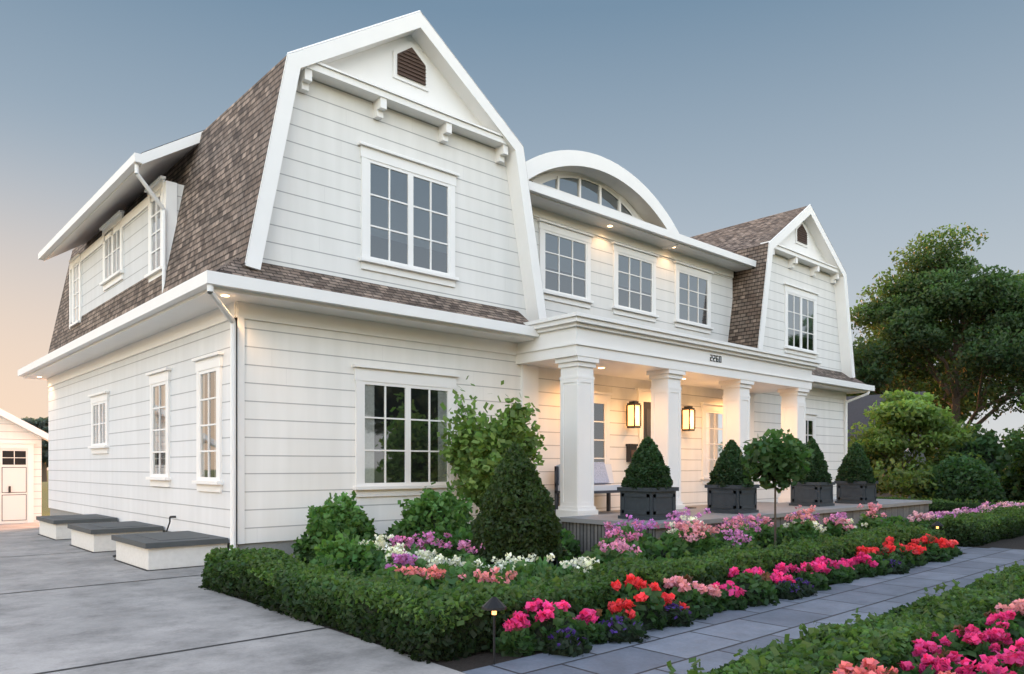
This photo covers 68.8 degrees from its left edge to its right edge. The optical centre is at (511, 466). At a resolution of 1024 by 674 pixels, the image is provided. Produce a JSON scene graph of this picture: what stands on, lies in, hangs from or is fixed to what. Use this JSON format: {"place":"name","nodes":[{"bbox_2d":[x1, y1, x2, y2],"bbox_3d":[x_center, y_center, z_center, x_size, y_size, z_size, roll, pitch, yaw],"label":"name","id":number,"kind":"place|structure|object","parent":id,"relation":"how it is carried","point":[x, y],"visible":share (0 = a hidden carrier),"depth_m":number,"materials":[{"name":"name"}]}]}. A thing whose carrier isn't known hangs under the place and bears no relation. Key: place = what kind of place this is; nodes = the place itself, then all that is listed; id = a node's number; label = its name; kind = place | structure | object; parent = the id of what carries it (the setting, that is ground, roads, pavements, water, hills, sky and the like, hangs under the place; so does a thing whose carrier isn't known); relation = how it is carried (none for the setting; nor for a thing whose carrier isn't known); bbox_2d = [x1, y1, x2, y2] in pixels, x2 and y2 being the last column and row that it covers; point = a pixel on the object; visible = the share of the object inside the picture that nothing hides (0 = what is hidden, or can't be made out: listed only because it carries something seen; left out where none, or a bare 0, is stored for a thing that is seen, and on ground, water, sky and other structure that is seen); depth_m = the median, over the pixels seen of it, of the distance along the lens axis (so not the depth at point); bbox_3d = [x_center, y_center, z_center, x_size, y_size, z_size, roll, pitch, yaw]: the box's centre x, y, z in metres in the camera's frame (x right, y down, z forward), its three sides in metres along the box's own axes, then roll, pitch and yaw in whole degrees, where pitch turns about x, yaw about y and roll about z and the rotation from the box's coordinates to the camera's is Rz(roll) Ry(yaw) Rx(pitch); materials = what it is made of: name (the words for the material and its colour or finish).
{"place":"outdoors","nodes":[
{"label":"outdoors","id":0,"kind":"place"},
{"bbox_2d":[0,522,465,673],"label":"driveway","id":1,"kind":"structure","parent":0,"point":[66,607],"depth_m":6.23,"materials":[{"name":"concrete"}]},
{"bbox_2d":[36,514,117,539],"bbox_3d":[-8.496,1.173,14.579,1.070,0.375,1.600,0,0,-42],"label":"window well cover","id":2,"kind":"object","parent":1,"relation":"on","point":[54,527],"depth_m":14.09,"materials":[{"name":"paint"}]},
{"bbox_2d":[67,521,163,552],"bbox_3d":[-6.684,1.173,12.577,1.070,0.375,1.600,0,0,-42],"label":"window well cover","id":3,"kind":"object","parent":1,"relation":"on","point":[93,537],"depth_m":12.08,"materials":[{"name":"paint"}]},
{"bbox_2d":[111,531,228,570],"bbox_3d":[-4.838,1.173,10.539,1.070,0.375,1.600,0,0,-42],"label":"window well cover","id":4,"kind":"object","parent":1,"relation":"on","point":[155,551],"depth_m":10.04,"materials":[{"name":"paint"}]},
{"bbox_2d":[113,507,695,556],"bbox_3d":[-7.202,1.326,15.788,21.027,1.068,8.219,0,0,18],"label":"foundation","id":5,"kind":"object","parent":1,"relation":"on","point":[170,517],"visible":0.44,"depth_m":11.93,"materials":[{"name":"grey concrete"}]},
{"bbox_2d":[0,0,1023,469],"label":"sky","id":6,"kind":"structure","parent":0,"point":[894,120],"materials":[{"name":"blue"}]},
{"bbox_2d":[21,222,1023,544],"bbox_3d":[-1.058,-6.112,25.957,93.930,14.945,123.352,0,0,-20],"label":"tree","id":7,"kind":"object","parent":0,"point":[913,328],"depth_m":30.25,"materials":[{"name":"green plant"}]},
{"bbox_2d":[42,470,1023,673],"bbox_3d":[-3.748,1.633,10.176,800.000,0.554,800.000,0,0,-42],"label":"ground","id":8,"kind":"structure","parent":0,"point":[477,660],"depth_m":5.42,"materials":[{"name":"green plant"}]},
{"bbox_2d":[0,409,47,523],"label":"garage","id":9,"kind":"structure","parent":8,"relation":"on","point":[20,471],"depth_m":24.93,"materials":[{"name":"white wood"}]},
{"bbox_2d":[18,10,874,558],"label":"house","id":10,"kind":"structure","parent":8,"relation":"on","point":[298,282],"depth_m":12.70,"materials":[{"name":"white wood"}]},
{"bbox_2d":[626,444,637,461],"bbox_3d":[2.530,-0.280,15.772,0.260,0.380,0.130,0,0,-42],"label":"mailbox","id":11,"kind":"object","parent":10,"relation":"attached to","point":[631,449],"visible":0.68,"depth_m":15.70,"materials":[{"name":"grey metal"}]},
{"bbox_2d":[626,401,640,427],"bbox_3d":[2.540,-1.080,15.671,0.224,0.560,0.252,0,0,-42],"label":"lantern","id":12,"kind":"object","parent":10,"relation":"attached to","point":[633,414],"visible":1,"depth_m":15.62,"materials":[{"name":"yellow metal"}]},
{"bbox_2d":[681,406,694,430],"bbox_3d":[3.993,-1.080,16.987,0.224,0.560,0.252,0,0,-42],"label":"lantern","id":13,"kind":"object","parent":10,"relation":"attached to","point":[687,418],"visible":1,"depth_m":16.93,"materials":[{"name":"yellow metal"}]},
{"bbox_2d":[710,354,721,362],"bbox_3d":[4.174,-2.205,15.315,0.405,0.130,0.011,0,0,-42],"label":"house number","id":14,"kind":"object","parent":10,"relation":"attached to","point":[716,356],"visible":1,"depth_m":15.32,"materials":[{"name":"black metal"}]},
{"bbox_2d":[481,597,506,664],"bbox_3d":[-0.121,1.125,5.096,0.170,0.470,0.170,0,0,-42],"label":"path light","id":15,"kind":"object","parent":8,"relation":"on","point":[494,605],"visible":1,"depth_m":5.07,"materials":[{"name":"grey metal"}]},
{"bbox_2d":[490,555,557,567],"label":"flowers","id":16,"kind":"object","parent":8,"relation":"on","point":[555,562],"visible":0.06,"depth_m":8.65,"materials":[{"name":"white plant"}]},
{"bbox_2d":[198,376,1023,673],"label":"garden foliage","id":17,"kind":"object","parent":8,"relation":"on","point":[396,578],"visible":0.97,"depth_m":7.90,"materials":[{"name":"green plant"}]},
{"bbox_2d":[219,445,1022,673],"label":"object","id":18,"kind":"object","parent":8,"relation":"on","point":[550,626],"visible":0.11,"depth_m":6.31,"materials":[{"name":"green"}]},
{"bbox_2d":[559,499,931,551],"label":"terrace","id":19,"kind":"structure","parent":8,"relation":"on","point":[588,531],"depth_m":13.13,"materials":[{"name":"stone"}]},
{"bbox_2d":[554,462,621,512],"bbox_3d":[1.575,0.414,14.391,1.550,0.992,0.606,0,0,-42],"label":"bench","id":20,"kind":"object","parent":19,"relation":"on","point":[603,478],"visible":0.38,"depth_m":14.45,"materials":[{"name":"grey"}]},
{"bbox_2d":[617,487,678,520],"bbox_3d":[2.155,0.580,11.851,0.690,0.500,0.690,0,0,-42],"label":"planter","id":21,"kind":"object","parent":19,"relation":"on","point":[655,504],"visible":0.93,"depth_m":11.62,"materials":[{"name":"grey wood"}]},
{"bbox_2d":[705,484,759,513],"bbox_3d":[3.954,0.580,13.439,0.690,0.500,0.690,0,0,-42],"label":"planter","id":22,"kind":"object","parent":19,"relation":"on","point":[733,499],"visible":0.96,"depth_m":13.21,"materials":[{"name":"grey wood"}]},
{"bbox_2d":[789,482,834,506],"bbox_3d":[6.313,0.580,15.750,0.690,0.500,0.690,0,0,-42],"label":"planter","id":23,"kind":"object","parent":19,"relation":"on","point":[818,494],"visible":0.95,"depth_m":15.51,"materials":[{"name":"grey wood"}]},
{"bbox_2d":[834,481,878,503],"bbox_3d":[7.732,0.580,16.791,0.690,0.500,0.690,0,0,-42],"label":"planter","id":24,"kind":"object","parent":19,"relation":"on","point":[859,492],"visible":0.98,"depth_m":16.56,"materials":[{"name":"grey wood"}]},
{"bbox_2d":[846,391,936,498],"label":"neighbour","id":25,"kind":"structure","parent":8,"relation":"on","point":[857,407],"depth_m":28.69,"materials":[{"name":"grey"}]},
{"bbox_2d":[931,521,943,528],"bbox_3d":[6.897,1.125,12.124,0.170,0.470,0.170,0,0,-42],"label":"path light","id":26,"kind":"object","parent":8,"relation":"on","point":[937,524],"visible":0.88,"depth_m":12.09,"materials":[{"name":"grey metal"}]},
{"bbox_2d":[464,546,1023,673],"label":"path","id":27,"kind":"structure","parent":0,"point":[717,639],"depth_m":6.38,"materials":[{"name":"grey stone"}]}
]}

